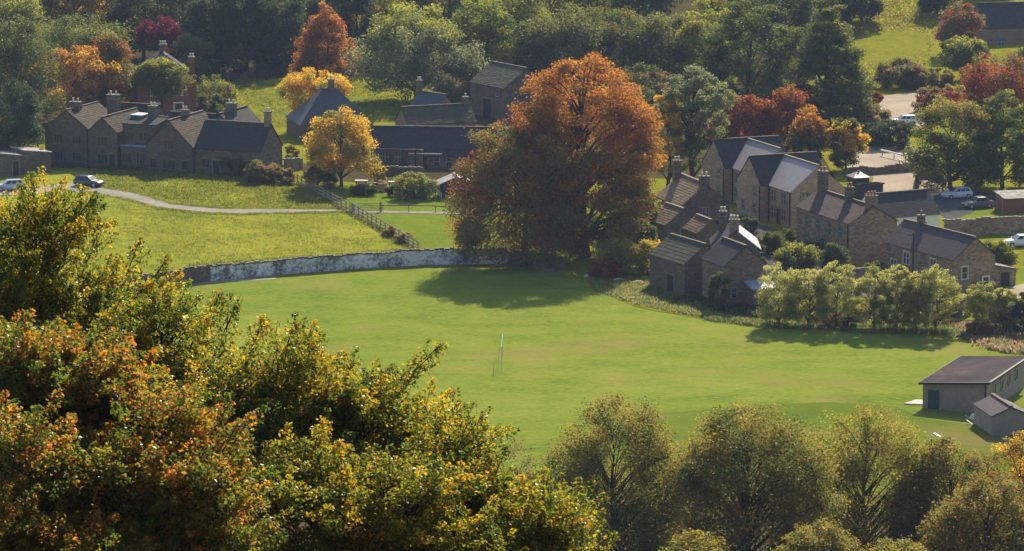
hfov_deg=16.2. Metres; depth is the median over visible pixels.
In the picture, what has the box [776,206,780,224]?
door
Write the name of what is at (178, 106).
window
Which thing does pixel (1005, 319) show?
willow tree
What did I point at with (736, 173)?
window
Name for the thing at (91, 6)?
maple tree
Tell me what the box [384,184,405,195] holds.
hedge bush
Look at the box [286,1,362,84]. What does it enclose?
beech tree
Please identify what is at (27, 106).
yew tree
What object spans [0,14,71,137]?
oak tree
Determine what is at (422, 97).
slate cottage
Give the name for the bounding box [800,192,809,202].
window
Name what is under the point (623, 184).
copper beech
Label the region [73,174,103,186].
parked car
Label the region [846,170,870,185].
yard shed
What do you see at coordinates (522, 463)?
lime tree
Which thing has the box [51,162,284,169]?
hall bed plants
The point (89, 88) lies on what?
maple tree
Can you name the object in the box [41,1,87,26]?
oak tree
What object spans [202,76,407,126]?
meadow grass
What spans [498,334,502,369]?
football goal
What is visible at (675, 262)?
mossy barn
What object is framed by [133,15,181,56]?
purple plum
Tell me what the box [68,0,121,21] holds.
oak tree
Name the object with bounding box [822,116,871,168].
maple tree
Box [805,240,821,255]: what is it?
hedge bush
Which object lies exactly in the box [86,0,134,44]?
pine tree
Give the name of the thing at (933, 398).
door
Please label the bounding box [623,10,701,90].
lime tree
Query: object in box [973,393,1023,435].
store shed
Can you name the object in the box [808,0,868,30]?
oak tree
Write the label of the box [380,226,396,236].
bramble bush
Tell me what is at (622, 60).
oak tree
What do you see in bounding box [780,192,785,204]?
window
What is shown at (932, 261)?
window
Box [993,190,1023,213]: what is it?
red garage
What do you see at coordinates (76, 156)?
window
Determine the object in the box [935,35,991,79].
birch tree
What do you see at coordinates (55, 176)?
meadow
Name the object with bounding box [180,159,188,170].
window
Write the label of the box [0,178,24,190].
parked car
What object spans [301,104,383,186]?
field maple
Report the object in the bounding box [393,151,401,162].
window
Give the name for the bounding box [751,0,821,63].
pine tree
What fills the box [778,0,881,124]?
cedar tree
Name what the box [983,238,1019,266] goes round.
apple tree
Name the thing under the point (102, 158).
window
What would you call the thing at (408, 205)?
post fence
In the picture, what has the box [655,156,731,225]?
stone cottage
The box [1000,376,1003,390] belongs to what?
window
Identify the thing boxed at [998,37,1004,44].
window
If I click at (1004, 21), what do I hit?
hillside house
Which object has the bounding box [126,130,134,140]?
window
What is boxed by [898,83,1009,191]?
sycamore tree
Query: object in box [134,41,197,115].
brick house
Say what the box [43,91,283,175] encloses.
manor house
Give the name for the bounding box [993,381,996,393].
window
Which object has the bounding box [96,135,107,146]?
window
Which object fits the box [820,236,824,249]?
door
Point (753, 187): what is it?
window
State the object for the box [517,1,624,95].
oak tree
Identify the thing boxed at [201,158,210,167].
window
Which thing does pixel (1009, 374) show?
window
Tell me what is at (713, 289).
elder bush
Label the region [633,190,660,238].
holly tree
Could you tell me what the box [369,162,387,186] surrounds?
elder bush
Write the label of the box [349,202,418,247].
rail fence
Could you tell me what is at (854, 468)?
lime tree
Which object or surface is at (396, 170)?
garden wall
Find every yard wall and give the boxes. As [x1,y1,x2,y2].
[841,163,915,176]
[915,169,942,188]
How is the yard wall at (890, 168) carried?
on the yard at (874, 157)
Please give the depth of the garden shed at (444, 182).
488.37 m
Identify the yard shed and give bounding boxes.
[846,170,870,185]
[852,182,884,199]
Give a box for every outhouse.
[649,202,693,241]
[682,213,718,246]
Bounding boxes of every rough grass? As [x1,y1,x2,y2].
[703,312,973,337]
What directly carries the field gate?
on the terrain at (882, 46)
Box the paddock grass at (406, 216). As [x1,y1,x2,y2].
[316,186,504,246]
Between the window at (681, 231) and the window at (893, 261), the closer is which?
the window at (893, 261)
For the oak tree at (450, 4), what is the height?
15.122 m
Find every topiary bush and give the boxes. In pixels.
[759,230,787,253]
[771,241,824,274]
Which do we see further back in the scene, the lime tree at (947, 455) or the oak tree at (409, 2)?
the oak tree at (409, 2)
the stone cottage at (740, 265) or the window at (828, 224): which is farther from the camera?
the window at (828, 224)
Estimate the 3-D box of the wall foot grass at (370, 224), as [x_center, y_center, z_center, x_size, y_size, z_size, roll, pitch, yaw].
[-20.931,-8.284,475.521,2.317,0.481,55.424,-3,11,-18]
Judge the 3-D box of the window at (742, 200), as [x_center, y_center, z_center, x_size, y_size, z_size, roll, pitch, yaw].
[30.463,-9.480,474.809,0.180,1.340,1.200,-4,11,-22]
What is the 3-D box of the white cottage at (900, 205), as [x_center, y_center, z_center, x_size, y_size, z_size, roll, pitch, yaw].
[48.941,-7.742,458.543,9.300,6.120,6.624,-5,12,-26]
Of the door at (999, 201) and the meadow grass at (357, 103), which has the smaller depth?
the door at (999, 201)
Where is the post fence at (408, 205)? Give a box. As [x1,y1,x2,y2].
[382,204,452,211]
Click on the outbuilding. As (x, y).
(17, 161)
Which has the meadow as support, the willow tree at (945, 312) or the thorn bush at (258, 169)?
the thorn bush at (258, 169)
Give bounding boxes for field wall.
[112,265,210,291]
[206,247,508,280]
[508,251,564,269]
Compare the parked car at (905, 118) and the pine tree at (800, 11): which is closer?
the parked car at (905, 118)
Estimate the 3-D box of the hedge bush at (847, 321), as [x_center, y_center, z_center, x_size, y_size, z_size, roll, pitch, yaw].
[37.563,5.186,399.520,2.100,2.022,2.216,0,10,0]
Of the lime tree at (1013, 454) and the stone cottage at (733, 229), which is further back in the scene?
the stone cottage at (733, 229)
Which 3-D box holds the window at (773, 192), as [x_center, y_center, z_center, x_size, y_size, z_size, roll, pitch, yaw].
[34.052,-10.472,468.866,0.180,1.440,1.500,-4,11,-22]
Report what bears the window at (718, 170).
in the terrace house at (724, 159)
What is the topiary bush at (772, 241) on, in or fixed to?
on the terrain at (882, 46)
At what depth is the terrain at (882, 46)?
576.48 m
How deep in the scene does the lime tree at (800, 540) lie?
234.11 m
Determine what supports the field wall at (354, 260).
on the terrain at (882, 46)
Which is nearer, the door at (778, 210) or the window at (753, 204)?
the door at (778, 210)
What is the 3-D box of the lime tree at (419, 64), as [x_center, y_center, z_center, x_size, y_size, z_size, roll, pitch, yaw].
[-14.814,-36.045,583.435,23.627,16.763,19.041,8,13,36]
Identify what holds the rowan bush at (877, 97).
on the terrain at (882, 46)
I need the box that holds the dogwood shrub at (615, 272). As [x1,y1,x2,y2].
[587,257,623,279]
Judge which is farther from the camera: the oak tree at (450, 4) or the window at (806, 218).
the oak tree at (450, 4)
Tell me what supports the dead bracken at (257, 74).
on the terrain at (882, 46)
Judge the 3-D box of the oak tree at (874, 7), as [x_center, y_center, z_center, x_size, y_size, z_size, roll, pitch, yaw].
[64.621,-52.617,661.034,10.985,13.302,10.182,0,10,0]
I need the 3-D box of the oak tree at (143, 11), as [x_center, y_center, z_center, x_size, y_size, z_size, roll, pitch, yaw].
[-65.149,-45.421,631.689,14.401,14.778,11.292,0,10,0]
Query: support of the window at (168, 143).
in the manor house at (117, 132)
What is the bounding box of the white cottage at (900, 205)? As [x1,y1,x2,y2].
[861,188,940,226]
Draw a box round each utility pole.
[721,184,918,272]
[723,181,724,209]
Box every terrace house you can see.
[702,135,785,203]
[737,151,844,227]
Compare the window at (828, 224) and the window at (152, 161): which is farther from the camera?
the window at (152, 161)
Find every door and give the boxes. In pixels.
[12,160,19,175]
[108,152,115,166]
[212,159,219,173]
[451,184,461,197]
[482,96,491,118]
[666,272,674,291]
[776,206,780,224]
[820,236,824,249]
[858,178,864,182]
[926,387,940,409]
[996,196,1002,212]
[999,270,1010,286]
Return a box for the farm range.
[370,125,515,168]
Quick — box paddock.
[313,184,517,250]
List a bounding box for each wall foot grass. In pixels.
[185,247,420,266]
[296,182,412,247]
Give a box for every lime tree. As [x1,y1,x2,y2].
[339,0,490,100]
[495,435,547,548]
[531,391,706,550]
[566,512,601,550]
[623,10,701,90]
[649,397,850,550]
[651,64,739,177]
[657,528,736,550]
[770,516,863,550]
[794,402,948,550]
[861,535,928,550]
[879,434,1014,550]
[914,468,1023,550]
[957,430,1023,550]
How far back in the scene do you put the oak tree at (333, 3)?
658.26 m
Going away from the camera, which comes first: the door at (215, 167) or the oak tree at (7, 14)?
the door at (215, 167)
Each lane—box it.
[730,212,902,297]
[1004,284,1023,297]
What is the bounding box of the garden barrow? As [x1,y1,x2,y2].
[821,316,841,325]
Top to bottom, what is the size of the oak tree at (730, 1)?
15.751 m
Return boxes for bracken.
[202,69,285,78]
[954,321,1023,353]
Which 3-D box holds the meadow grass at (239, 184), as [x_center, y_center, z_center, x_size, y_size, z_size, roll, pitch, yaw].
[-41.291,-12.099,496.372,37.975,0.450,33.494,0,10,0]
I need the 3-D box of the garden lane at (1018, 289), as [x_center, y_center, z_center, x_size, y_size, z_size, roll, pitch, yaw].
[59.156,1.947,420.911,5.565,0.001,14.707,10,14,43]
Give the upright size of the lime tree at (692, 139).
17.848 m
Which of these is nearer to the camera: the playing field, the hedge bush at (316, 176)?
the playing field
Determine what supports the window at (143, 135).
in the manor house at (117, 132)
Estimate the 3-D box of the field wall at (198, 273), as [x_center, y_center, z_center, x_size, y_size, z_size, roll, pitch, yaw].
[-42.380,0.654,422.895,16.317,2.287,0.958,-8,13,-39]
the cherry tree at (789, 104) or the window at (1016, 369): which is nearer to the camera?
the window at (1016, 369)
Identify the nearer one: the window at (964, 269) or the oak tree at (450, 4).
the window at (964, 269)
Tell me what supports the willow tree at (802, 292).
on the garden soil
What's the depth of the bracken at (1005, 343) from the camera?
392.09 m
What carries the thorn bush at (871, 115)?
on the terrain at (882, 46)
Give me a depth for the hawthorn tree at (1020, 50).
593.18 m
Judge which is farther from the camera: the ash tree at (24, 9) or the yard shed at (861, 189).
the ash tree at (24, 9)
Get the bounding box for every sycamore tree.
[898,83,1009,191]
[964,88,1023,189]
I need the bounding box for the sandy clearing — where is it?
[875,91,933,128]
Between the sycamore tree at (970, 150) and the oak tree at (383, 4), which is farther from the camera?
the oak tree at (383, 4)
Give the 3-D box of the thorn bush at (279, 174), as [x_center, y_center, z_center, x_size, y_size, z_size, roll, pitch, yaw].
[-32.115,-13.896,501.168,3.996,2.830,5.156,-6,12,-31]
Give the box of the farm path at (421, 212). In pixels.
[353,211,503,214]
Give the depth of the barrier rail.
524.75 m
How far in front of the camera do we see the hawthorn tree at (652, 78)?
570.95 m
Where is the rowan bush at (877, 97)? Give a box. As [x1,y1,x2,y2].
[870,91,883,103]
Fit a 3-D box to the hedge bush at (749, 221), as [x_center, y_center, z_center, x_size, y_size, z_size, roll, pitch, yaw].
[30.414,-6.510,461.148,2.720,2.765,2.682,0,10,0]
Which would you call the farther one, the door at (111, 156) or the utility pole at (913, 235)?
the door at (111, 156)
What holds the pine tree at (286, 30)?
on the terrain at (882, 46)
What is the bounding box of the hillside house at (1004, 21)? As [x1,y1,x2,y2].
[972,1,1023,44]
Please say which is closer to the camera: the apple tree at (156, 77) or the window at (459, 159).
the window at (459, 159)
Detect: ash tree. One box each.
[0,0,56,76]
[11,0,73,47]
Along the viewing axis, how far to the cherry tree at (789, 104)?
525.79 m
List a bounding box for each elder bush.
[218,156,243,175]
[284,144,299,157]
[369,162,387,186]
[390,171,441,200]
[706,271,731,309]
[757,236,767,262]
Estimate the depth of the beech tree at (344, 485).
58.27 m
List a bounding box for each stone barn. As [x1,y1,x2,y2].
[286,75,373,141]
[469,61,547,120]
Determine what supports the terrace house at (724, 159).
on the terrain at (882, 46)
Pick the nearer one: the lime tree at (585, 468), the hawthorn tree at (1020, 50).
the lime tree at (585, 468)
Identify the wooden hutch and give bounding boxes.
[378,183,387,191]
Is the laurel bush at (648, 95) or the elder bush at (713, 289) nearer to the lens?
the elder bush at (713, 289)
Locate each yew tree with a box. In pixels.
[0,77,46,150]
[615,218,657,252]
[1008,292,1023,332]
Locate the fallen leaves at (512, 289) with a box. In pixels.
[417,267,627,326]
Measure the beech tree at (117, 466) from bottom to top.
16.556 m
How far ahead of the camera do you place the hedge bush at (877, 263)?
430.80 m
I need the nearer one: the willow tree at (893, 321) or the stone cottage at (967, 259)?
the willow tree at (893, 321)
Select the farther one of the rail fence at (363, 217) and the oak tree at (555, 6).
the oak tree at (555, 6)
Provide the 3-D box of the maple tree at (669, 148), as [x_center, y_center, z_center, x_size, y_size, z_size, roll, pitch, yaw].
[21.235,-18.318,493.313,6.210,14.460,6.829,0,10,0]
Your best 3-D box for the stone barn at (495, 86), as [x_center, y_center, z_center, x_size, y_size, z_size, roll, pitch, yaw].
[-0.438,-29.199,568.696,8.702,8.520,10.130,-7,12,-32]
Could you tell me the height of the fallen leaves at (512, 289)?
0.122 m
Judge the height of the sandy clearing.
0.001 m
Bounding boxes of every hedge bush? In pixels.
[302,166,339,188]
[348,183,377,194]
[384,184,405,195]
[740,214,759,233]
[781,227,796,243]
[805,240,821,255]
[841,314,857,326]
[864,260,891,276]
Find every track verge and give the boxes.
[72,179,348,209]
[88,191,350,215]
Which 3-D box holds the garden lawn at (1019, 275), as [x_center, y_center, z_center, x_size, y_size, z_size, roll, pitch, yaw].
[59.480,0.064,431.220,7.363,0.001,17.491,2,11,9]
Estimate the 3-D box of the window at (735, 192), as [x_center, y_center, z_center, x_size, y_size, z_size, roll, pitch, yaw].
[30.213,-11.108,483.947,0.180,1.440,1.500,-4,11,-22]
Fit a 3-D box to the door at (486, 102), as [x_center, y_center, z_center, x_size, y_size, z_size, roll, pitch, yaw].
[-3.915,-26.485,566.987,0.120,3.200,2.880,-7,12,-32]
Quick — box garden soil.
[637,277,1015,344]
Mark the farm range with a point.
(432, 147)
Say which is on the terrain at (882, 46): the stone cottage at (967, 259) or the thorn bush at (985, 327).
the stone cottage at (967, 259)
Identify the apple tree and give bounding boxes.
[128,57,195,108]
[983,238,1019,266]
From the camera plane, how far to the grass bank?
411.50 m
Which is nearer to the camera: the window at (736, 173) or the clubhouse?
the clubhouse
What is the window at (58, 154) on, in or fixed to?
in the manor house at (117, 132)
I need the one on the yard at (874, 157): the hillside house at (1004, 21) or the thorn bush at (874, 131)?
the thorn bush at (874, 131)
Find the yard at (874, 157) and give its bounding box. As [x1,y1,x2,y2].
[847,145,947,199]
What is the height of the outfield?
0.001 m
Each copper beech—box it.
[438,110,604,272]
[506,51,669,257]
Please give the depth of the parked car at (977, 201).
480.07 m
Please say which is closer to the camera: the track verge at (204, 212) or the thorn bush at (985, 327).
the thorn bush at (985, 327)
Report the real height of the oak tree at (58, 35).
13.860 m
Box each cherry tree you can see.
[704,92,773,138]
[754,84,819,152]
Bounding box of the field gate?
[351,201,381,211]
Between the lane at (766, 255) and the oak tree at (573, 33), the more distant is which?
the oak tree at (573, 33)
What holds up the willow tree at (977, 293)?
on the garden soil
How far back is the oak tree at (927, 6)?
668.43 m
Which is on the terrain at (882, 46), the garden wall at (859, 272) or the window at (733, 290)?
the garden wall at (859, 272)
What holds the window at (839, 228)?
in the stone cottage at (862, 244)
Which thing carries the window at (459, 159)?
in the farm range
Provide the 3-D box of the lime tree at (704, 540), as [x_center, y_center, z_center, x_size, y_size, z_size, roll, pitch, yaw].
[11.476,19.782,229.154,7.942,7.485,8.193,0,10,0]
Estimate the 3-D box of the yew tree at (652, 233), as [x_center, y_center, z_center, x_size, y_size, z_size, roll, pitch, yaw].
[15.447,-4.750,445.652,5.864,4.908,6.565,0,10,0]
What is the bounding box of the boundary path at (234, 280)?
[192,278,275,283]
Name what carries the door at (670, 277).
in the mossy barn at (675, 262)
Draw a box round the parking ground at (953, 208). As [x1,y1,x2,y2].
[933,191,994,218]
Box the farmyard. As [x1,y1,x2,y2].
[300,157,507,189]
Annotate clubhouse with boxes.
[918,356,1023,412]
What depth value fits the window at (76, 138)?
516.98 m
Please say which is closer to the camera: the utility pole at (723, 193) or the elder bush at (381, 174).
the utility pole at (723, 193)
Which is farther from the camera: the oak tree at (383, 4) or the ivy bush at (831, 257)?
the oak tree at (383, 4)
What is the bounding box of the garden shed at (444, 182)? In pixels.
[436,172,470,198]
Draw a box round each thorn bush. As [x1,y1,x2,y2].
[195,93,225,115]
[196,74,240,111]
[242,159,280,183]
[266,166,296,183]
[840,103,891,128]
[865,118,916,148]
[871,56,929,89]
[910,83,964,111]
[912,67,954,88]
[965,321,991,335]
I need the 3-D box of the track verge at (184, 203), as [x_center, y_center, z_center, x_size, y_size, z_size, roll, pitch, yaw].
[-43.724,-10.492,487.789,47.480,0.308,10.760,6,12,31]
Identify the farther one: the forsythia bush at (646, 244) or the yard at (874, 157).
the yard at (874, 157)
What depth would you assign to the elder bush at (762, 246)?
433.38 m
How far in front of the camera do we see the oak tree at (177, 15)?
660.69 m
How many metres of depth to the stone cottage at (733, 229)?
428.64 m
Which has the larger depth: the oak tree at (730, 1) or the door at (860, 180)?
the oak tree at (730, 1)
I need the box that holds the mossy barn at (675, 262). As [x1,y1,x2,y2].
[648,233,710,295]
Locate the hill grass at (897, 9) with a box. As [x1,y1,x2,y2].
[849,0,943,88]
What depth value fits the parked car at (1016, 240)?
450.65 m
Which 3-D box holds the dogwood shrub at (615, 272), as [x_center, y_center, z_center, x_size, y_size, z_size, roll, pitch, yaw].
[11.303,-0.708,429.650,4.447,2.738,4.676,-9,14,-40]
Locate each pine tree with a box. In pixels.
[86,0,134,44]
[178,0,244,74]
[216,0,278,71]
[237,0,307,72]
[333,0,377,64]
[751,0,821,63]
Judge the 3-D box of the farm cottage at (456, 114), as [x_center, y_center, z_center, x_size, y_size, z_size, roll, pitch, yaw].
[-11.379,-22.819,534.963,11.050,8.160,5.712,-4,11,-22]
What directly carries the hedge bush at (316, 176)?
on the paddock
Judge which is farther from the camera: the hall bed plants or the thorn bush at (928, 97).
the thorn bush at (928, 97)
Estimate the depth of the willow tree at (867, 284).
397.07 m
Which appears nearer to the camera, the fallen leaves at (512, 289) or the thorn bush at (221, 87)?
the fallen leaves at (512, 289)
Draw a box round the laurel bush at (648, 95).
[621,84,660,125]
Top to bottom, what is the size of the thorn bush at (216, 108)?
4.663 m
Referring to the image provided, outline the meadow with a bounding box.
[0,170,407,275]
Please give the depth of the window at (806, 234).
449.38 m
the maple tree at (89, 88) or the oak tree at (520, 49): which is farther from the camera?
the oak tree at (520, 49)
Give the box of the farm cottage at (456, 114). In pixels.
[394,93,476,125]
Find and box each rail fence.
[297,174,346,209]
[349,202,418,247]
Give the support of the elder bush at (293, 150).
on the terrain at (882, 46)
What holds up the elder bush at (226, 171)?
on the terrain at (882, 46)
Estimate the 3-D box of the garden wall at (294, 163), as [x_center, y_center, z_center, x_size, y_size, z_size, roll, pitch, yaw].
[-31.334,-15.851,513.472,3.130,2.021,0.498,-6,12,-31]
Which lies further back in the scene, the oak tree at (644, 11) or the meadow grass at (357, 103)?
the oak tree at (644, 11)
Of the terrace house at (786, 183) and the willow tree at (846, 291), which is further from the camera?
the terrace house at (786, 183)
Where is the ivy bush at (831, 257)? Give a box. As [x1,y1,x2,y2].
[818,242,852,278]
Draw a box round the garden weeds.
[667,293,954,323]
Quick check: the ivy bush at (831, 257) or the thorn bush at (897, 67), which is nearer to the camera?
the ivy bush at (831, 257)
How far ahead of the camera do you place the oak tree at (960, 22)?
632.22 m
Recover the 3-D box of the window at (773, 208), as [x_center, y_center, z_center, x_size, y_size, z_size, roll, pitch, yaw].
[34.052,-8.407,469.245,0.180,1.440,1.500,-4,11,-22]
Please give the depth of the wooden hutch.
494.00 m
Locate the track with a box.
[48,182,347,214]
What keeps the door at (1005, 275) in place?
in the stone cottage at (967, 259)
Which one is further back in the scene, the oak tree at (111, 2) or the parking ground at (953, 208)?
the oak tree at (111, 2)
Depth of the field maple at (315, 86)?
550.28 m
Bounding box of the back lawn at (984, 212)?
[961,209,1023,219]
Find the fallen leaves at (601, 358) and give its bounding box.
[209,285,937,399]
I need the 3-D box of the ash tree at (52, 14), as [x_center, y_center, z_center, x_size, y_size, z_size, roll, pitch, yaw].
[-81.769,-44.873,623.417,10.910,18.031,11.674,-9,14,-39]
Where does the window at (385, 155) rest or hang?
in the farm range
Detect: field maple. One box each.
[275,67,353,110]
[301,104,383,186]
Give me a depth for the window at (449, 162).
514.09 m
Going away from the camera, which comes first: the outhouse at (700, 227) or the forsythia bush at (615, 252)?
the forsythia bush at (615, 252)
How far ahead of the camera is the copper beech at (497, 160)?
433.82 m
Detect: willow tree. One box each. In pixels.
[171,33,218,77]
[754,262,807,323]
[781,268,833,326]
[808,260,856,327]
[848,264,896,328]
[872,264,919,329]
[895,271,935,329]
[910,263,965,331]
[963,281,1005,326]
[985,287,1021,326]
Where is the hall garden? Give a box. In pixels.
[51,165,295,177]
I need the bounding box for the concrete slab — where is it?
[904,399,922,404]
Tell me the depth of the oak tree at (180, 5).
632.43 m
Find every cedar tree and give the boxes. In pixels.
[692,0,810,111]
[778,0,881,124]
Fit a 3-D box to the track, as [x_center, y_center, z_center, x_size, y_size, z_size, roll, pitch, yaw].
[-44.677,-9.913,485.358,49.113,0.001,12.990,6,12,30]
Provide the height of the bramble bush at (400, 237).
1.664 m
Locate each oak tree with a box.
[0,0,37,34]
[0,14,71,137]
[14,12,136,90]
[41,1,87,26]
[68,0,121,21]
[106,0,179,58]
[133,0,180,23]
[154,0,210,53]
[193,0,276,29]
[268,0,334,52]
[305,0,373,17]
[345,0,405,55]
[371,0,445,20]
[417,0,480,31]
[503,18,567,93]
[509,0,591,28]
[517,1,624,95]
[551,0,642,32]
[582,5,676,91]
[609,0,686,40]
[697,0,763,36]
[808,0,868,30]
[853,0,886,23]
[914,0,959,13]
[931,0,987,54]
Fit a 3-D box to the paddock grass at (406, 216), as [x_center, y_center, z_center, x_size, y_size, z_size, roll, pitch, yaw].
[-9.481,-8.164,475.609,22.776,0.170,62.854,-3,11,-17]
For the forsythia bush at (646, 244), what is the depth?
431.28 m
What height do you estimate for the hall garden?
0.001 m
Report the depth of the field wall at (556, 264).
436.47 m
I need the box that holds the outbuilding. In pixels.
[0,146,51,176]
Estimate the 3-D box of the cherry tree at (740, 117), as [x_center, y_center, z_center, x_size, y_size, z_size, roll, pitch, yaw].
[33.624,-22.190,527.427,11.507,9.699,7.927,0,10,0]
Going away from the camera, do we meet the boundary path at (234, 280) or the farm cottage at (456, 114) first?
the boundary path at (234, 280)
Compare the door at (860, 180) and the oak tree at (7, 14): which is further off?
the oak tree at (7, 14)
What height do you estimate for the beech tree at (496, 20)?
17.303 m
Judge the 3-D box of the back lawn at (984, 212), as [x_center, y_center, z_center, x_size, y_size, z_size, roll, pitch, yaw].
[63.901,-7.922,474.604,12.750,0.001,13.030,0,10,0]
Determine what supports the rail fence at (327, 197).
on the meadow
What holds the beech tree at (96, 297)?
on the terrain at (882, 46)
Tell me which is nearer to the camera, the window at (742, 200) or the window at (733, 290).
the window at (733, 290)
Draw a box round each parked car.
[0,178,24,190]
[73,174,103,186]
[892,114,917,123]
[941,186,972,198]
[961,196,993,208]
[1004,234,1023,245]
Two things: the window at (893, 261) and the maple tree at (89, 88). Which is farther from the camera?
the maple tree at (89, 88)
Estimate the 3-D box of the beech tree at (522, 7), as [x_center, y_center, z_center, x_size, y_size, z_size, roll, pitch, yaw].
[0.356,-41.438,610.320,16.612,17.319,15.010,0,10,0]
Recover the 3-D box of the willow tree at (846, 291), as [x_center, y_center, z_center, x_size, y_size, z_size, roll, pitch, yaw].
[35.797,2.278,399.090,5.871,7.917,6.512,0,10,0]
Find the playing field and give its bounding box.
[90,267,1023,511]
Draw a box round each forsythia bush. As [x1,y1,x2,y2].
[590,237,648,275]
[623,238,660,274]
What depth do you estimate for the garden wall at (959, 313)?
405.56 m
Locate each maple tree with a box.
[20,45,121,114]
[40,0,113,52]
[649,90,688,185]
[785,112,829,159]
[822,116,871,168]
[953,51,1023,118]
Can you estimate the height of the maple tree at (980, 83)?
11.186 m
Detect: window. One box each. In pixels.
[53,133,63,143]
[53,150,63,160]
[71,134,81,144]
[72,151,81,161]
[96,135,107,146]
[97,153,108,164]
[121,151,131,162]
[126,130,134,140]
[135,152,145,163]
[139,131,147,141]
[149,157,157,168]
[162,158,175,169]
[163,139,173,149]
[173,102,183,110]
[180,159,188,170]
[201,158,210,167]
[238,160,246,169]
[381,151,389,161]
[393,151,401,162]
[432,157,441,166]
[444,157,453,166]
[457,157,465,166]
[495,92,499,99]
[679,228,683,235]
[701,206,710,216]
[716,168,720,178]
[729,287,738,298]
[734,172,738,182]
[734,187,736,197]
[740,198,744,208]
[751,202,755,212]
[752,185,755,196]
[770,189,775,200]
[770,205,775,216]
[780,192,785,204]
[780,208,785,220]
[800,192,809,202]
[803,231,808,243]
[804,213,808,226]
[814,217,819,229]
[815,235,819,248]
[825,221,830,233]
[837,224,841,237]
[890,257,897,272]
[902,250,909,265]
[929,257,936,271]
[960,265,968,279]
[982,275,989,286]
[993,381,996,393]
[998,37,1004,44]
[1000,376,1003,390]
[1007,371,1011,385]
[1015,367,1018,380]
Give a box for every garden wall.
[282,157,302,169]
[380,165,423,174]
[850,265,891,278]
[899,286,993,317]
[941,215,1023,234]
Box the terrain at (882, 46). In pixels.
[0,0,1023,550]
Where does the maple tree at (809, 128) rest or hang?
on the terrain at (882, 46)
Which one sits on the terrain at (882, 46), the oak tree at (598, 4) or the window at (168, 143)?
the oak tree at (598, 4)
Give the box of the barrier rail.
[881,149,906,157]
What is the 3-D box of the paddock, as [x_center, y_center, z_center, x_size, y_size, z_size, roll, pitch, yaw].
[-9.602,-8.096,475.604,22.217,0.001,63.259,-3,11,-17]
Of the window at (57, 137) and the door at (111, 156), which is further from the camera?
the window at (57, 137)
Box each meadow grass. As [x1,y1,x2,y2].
[89,169,338,208]
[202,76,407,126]
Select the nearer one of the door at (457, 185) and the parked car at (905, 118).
the door at (457, 185)
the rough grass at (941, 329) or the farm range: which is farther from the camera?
the farm range
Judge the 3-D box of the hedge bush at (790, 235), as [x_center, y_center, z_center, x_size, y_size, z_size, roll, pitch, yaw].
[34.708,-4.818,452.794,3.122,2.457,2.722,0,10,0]
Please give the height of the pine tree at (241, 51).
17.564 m
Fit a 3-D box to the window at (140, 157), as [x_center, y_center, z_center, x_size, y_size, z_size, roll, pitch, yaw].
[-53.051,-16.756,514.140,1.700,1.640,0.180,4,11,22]
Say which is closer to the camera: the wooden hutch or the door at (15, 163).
the wooden hutch
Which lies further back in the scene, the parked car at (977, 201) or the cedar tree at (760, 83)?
the cedar tree at (760, 83)
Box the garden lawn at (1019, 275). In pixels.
[995,267,1023,287]
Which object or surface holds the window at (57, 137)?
in the manor house at (117, 132)
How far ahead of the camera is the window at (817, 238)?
446.43 m
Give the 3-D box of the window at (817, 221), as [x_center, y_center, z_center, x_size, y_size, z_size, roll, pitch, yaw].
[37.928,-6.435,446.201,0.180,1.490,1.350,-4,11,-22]
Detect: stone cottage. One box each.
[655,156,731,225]
[701,236,777,306]
[709,206,761,256]
[795,166,898,263]
[882,210,1017,291]
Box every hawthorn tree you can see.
[603,62,674,105]
[1005,47,1023,92]
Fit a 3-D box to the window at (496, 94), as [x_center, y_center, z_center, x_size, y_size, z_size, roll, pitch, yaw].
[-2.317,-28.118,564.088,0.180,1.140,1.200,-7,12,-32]
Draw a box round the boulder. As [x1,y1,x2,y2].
[536,268,555,272]
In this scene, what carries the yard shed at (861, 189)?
on the terrain at (882, 46)
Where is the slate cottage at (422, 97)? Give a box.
[409,77,451,105]
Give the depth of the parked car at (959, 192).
488.01 m
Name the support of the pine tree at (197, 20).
on the terrain at (882, 46)
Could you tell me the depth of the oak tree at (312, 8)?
626.76 m
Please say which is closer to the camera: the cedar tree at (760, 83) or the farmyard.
the farmyard
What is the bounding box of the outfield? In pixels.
[591,402,1023,505]
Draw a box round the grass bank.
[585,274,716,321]
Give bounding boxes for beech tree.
[0,166,295,512]
[0,308,294,550]
[65,29,135,107]
[182,312,619,550]
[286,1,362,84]
[445,0,520,88]
[471,0,555,64]
[669,0,746,89]
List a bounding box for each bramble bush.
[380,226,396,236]
[394,232,412,242]
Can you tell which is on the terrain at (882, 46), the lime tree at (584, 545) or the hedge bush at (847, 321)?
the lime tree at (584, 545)
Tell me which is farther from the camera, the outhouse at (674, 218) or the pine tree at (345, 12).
the pine tree at (345, 12)
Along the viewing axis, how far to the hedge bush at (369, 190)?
490.57 m

